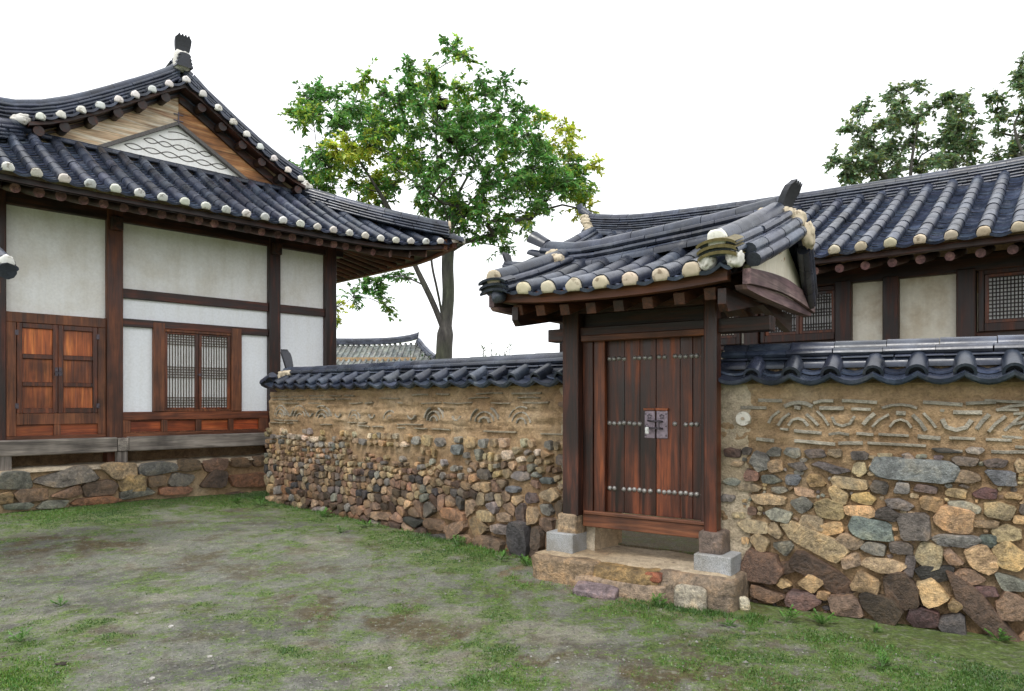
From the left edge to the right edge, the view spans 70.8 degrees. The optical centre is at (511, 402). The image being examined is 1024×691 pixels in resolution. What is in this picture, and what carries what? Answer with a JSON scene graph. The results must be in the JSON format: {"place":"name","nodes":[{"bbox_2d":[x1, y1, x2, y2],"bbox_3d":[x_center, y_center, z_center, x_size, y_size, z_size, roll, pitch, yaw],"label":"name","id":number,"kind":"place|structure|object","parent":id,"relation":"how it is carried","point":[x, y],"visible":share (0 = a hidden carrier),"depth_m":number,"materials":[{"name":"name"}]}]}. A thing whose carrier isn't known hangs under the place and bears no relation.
{"place":"outdoors","nodes":[
{"label":"outdoors","id":0,"kind":"place"},
{"bbox_2d":[0,490,1023,690],"bbox_3d":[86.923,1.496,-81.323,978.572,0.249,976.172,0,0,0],"label":"ground","id":1,"kind":"structure","parent":0,"point":[1007,656],"depth_m":5.22,"materials":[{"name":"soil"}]},
{"bbox_2d":[0,247,18,278],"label":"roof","id":2,"kind":"structure","parent":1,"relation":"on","point":[9,268],"depth_m":6.48,"materials":[{"name":"tile"}]},
{"bbox_2d":[7,627,31,641],"bbox_3d":[-3.312,1.548,4.819,0.146,0.112,0.164,0,0,19],"label":"weed","id":3,"kind":"object","parent":1,"relation":"on","point":[22,635],"visible":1,"depth_m":4.83,"materials":[{"name":"green plant"}]},
{"bbox_2d":[50,595,69,605],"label":"weed","id":4,"kind":"object","parent":1,"relation":"on","point":[66,601],"visible":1,"depth_m":5.65,"materials":[{"name":"green plant"}]},
{"bbox_2d":[54,661,66,665],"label":"dead leaves","id":5,"kind":"object","parent":1,"relation":"on","point":[62,663],"visible":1,"depth_m":4.37,"materials":[{"name":"brown plant"}]},
{"bbox_2d":[0,32,464,512],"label":"tiled house","id":6,"kind":"structure","parent":1,"relation":"on","point":[184,247],"depth_m":11.00,"materials":[{"name":"white paint"}]},
{"bbox_2d":[15,322,58,412],"bbox_3d":[-6.574,-0.478,9.960,0.511,1.240,0.085,0,0,-45],"label":"door leaf","id":7,"kind":"structure","parent":6,"relation":"in","point":[36,344],"depth_m":9.96,"materials":[{"name":"brown wood"}]},
{"bbox_2d":[58,325,98,412],"bbox_3d":[-6.211,-0.478,10.318,0.519,1.240,0.085,0,0,-45],"label":"door leaf","id":8,"kind":"structure","parent":6,"relation":"in","point":[77,345],"depth_m":10.32,"materials":[{"name":"brown wood"}]},
{"bbox_2d":[152,322,241,411],"bbox_3d":[-5.023,-0.548,11.517,1.380,1.364,0.145,0,0,-45],"label":"window frame","id":9,"kind":"structure","parent":6,"relation":"in","point":[192,370],"depth_m":11.47,"materials":[{"name":"brown wood"}]},
{"bbox_2d":[254,496,265,505],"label":"weed","id":10,"kind":"object","parent":1,"relation":"on","point":[260,500],"visible":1,"depth_m":10.41,"materials":[{"name":"green plant"}]},
{"bbox_2d":[317,507,330,516],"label":"weed","id":11,"kind":"object","parent":1,"relation":"on","point":[323,512],"visible":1,"depth_m":9.47,"materials":[{"name":"green plant"}]},
{"bbox_2d":[335,525,346,532],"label":"weed","id":12,"kind":"object","parent":1,"relation":"on","point":[339,527],"visible":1,"depth_m":8.33,"materials":[{"name":"green plant"}]},
{"bbox_2d":[358,519,378,526],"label":"weed","id":13,"kind":"object","parent":1,"relation":"on","point":[365,523],"visible":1,"depth_m":8.69,"materials":[{"name":"green plant"}]},
{"bbox_2d":[337,332,435,364],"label":"tiled house","id":14,"kind":"structure","parent":1,"relation":"on","point":[377,351],"depth_m":44.04,"materials":[{"name":"tile"}]},
{"bbox_2d":[259,349,621,557],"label":"stone wall","id":15,"kind":"structure","parent":1,"relation":"on","point":[469,449],"depth_m":8.22,"materials":[{"name":"stone"}]},
{"bbox_2d":[276,32,606,358],"bbox_3d":[-1.851,-3.419,17.989,8.451,10.243,4.801,0,0,0],"label":"courtyard tree","id":16,"kind":"object","parent":1,"relation":"on","point":[456,209],"visible":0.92,"depth_m":17.22,"materials":[{"name":"green plant"}]},
{"bbox_2d":[434,96,449,111],"bbox_3d":[-1.774,-7.359,17.648,0.519,0.370,0.516,0,0,0],"label":"bird nest","id":17,"kind":"object","parent":16,"relation":"on","point":[439,106],"visible":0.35,"depth_m":17.58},
{"bbox_2d":[445,133,462,147],"bbox_3d":[-1.401,-6.527,17.802,0.497,0.382,0.492,0,0,0],"label":"bird nest","id":18,"kind":"object","parent":16,"relation":"on","point":[449,140],"visible":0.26,"depth_m":17.75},
{"bbox_2d":[451,534,464,544],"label":"weed","id":19,"kind":"object","parent":1,"relation":"on","point":[457,540],"visible":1,"depth_m":7.67,"materials":[{"name":"green plant"}]},
{"bbox_2d":[493,548,512,559],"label":"weed","id":20,"kind":"object","parent":1,"relation":"on","point":[503,552],"visible":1,"depth_m":7.05,"materials":[{"name":"green plant"}]},
{"bbox_2d":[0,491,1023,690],"bbox_3d":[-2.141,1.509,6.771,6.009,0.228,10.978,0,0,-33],"label":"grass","id":21,"kind":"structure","parent":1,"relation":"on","point":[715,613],"depth_m":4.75,"materials":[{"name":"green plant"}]},
{"bbox_2d":[518,554,531,565],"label":"weed","id":22,"kind":"object","parent":1,"relation":"on","point":[526,561],"visible":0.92,"depth_m":6.85,"materials":[{"name":"green plant"}]},
{"bbox_2d":[531,545,749,612],"bbox_3d":[1.300,1.505,6.546,1.861,0.368,1.492,0,0,34],"label":"stone step","id":23,"kind":"object","parent":1,"relation":"on","point":[677,579],"visible":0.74,"depth_m":5.94,"materials":[{"name":"beige stone"}]},
{"bbox_2d":[572,580,618,599],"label":"stone slab","id":24,"kind":"structure","parent":23,"relation":"attached to","point":[595,590],"depth_m":5.96,"materials":[{"name":"stone"}]},
{"bbox_2d":[478,179,817,575],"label":"wooden gate","id":25,"kind":"structure","parent":23,"relation":"on","point":[642,315],"depth_m":6.09,"materials":[{"name":"wood"}]},
{"bbox_2d":[607,339,656,515],"bbox_3d":[1.052,0.203,6.347,0.466,1.545,0.049,0,0,34],"label":"door leaf","id":26,"kind":"structure","parent":25,"relation":"in","point":[631,364],"depth_m":6.34,"materials":[{"name":"brown wood"}]},
{"bbox_2d":[657,336,700,519],"bbox_3d":[1.442,0.203,6.082,0.466,1.545,0.049,0,0,34],"label":"door leaf","id":27,"kind":"structure","parent":25,"relation":"in","point":[678,359],"depth_m":6.08,"materials":[{"name":"brown wood"}]},
{"bbox_2d":[646,593,666,604],"bbox_3d":[1.139,1.551,5.681,0.178,0.104,0.197,0,0,31],"label":"weed","id":28,"kind":"object","parent":1,"relation":"on","point":[656,599],"visible":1,"depth_m":5.71,"materials":[{"name":"green plant"}]},
{"bbox_2d":[719,618,735,625],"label":"weed","id":29,"kind":"object","parent":1,"relation":"on","point":[731,622],"visible":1,"depth_m":5.14,"materials":[{"name":"green plant"}]},
{"bbox_2d":[739,596,750,609],"bbox_3d":[1.801,1.563,5.590,0.094,0.148,0.082,-14,8,0],"label":"loose stone","id":30,"kind":"object","parent":1,"relation":"on","point":[744,602],"visible":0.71,"depth_m":5.55,"materials":[{"name":"beige stone"}]},
{"bbox_2d":[502,156,1023,351],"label":"tiled house","id":31,"kind":"structure","parent":1,"relation":"on","point":[937,254],"depth_m":9.06,"materials":[{"name":"tile"}]},
{"bbox_2d":[721,316,741,344],"bbox_3d":[2.816,-1.202,10.778,1.270,0.715,0.140,0,0,38],"label":"window","id":32,"kind":"structure","parent":31,"relation":"in","point":[735,339],"depth_m":10.42,"materials":[{"name":"brown wood"}]},
{"bbox_2d":[760,285,834,342],"bbox_3d":[3.952,-1.202,9.882,1.045,0.715,0.140,0,0,38],"label":"window","id":33,"kind":"structure","parent":31,"relation":"in","point":[820,325],"depth_m":9.74,"materials":[{"name":"brown wood"}]},
{"bbox_2d":[978,267,1023,331],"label":"window","id":34,"kind":"structure","parent":31,"relation":"in","point":[1000,291],"depth_m":8.44,"materials":[{"name":"brown wood"}]},
{"bbox_2d":[772,604,802,621],"bbox_3d":[2.023,1.530,5.256,0.209,0.136,0.211,0,0,32],"label":"weed","id":35,"kind":"object","parent":1,"relation":"on","point":[789,612],"visible":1,"depth_m":5.24,"materials":[{"name":"green plant"}]},
{"bbox_2d":[803,608,838,623],"bbox_3d":[2.241,1.534,5.192,0.216,0.120,0.234,0,0,-7],"label":"weed","id":36,"kind":"object","parent":1,"relation":"on","point":[817,616],"visible":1,"depth_m":5.19,"materials":[{"name":"green plant"}]},
{"bbox_2d":[718,335,1023,641],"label":"stone wall","id":37,"kind":"structure","parent":1,"relation":"on","point":[881,481],"depth_m":5.29,"materials":[{"name":"stone"}]},
{"bbox_2d":[873,623,882,631],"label":"weed","id":38,"kind":"object","parent":1,"relation":"on","point":[875,628],"visible":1,"depth_m":5.00,"materials":[{"name":"green plant"}]},
{"bbox_2d":[867,649,895,668],"bbox_3d":[2.239,1.549,4.345,0.169,0.102,0.187,0,0,37],"label":"weed","id":39,"kind":"object","parent":1,"relation":"on","point":[884,659],"visible":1,"depth_m":4.36,"materials":[{"name":"green plant"}]},
{"bbox_2d":[821,78,990,186],"bbox_3d":[11.980,-4.107,22.033,4.354,11.227,4.122,0,0,-42],"label":"courtyard tree","id":40,"kind":"object","parent":1,"relation":"on","point":[956,140],"visible":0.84,"depth_m":21.77,"materials":[{"name":"green plant"}]},
{"bbox_2d":[984,628,1015,640],"bbox_3d":[3.269,1.557,4.819,0.173,0.088,0.166,0,0,16],"label":"weed","id":41,"kind":"object","parent":1,"relation":"on","point":[1004,637],"visible":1,"depth_m":4.83,"materials":[{"name":"green plant"}]},
{"bbox_2d":[980,51,1023,162],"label":"courtyard tree","id":42,"kind":"object","parent":1,"relation":"on","point":[1015,149],"visible":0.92,"depth_m":21.70,"materials":[{"name":"green plant"}]},
{"bbox_2d":[0,0,1023,357],"label":"sky","id":43,"kind":"structure","parent":0,"point":[685,103],"materials":[{"name":"white"}]},
{"bbox_2d":[618,513,700,554],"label":"yard ground","id":44,"kind":"structure","parent":0,"point":[686,545],"depth_m":6.91,"materials":[{"name":"soil"}]},
{"bbox_2d":[410,350,437,360],"bbox_3d":[-1.651,0.157,13.504,0.576,2.348,0.452,0,0,0],"label":"shrub","id":45,"kind":"object","parent":44,"relation":"on","point":[422,355],"visible":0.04,"depth_m":13.44,"materials":[{"name":"green plant"}]},
{"bbox_2d":[479,342,511,356],"bbox_3d":[-0.266,0.229,10.199,0.552,2.205,0.480,0,0,0],"label":"shrub","id":46,"kind":"object","parent":44,"relation":"on","point":[491,350],"visible":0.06,"depth_m":10.06,"materials":[{"name":"green plant"}]}
]}

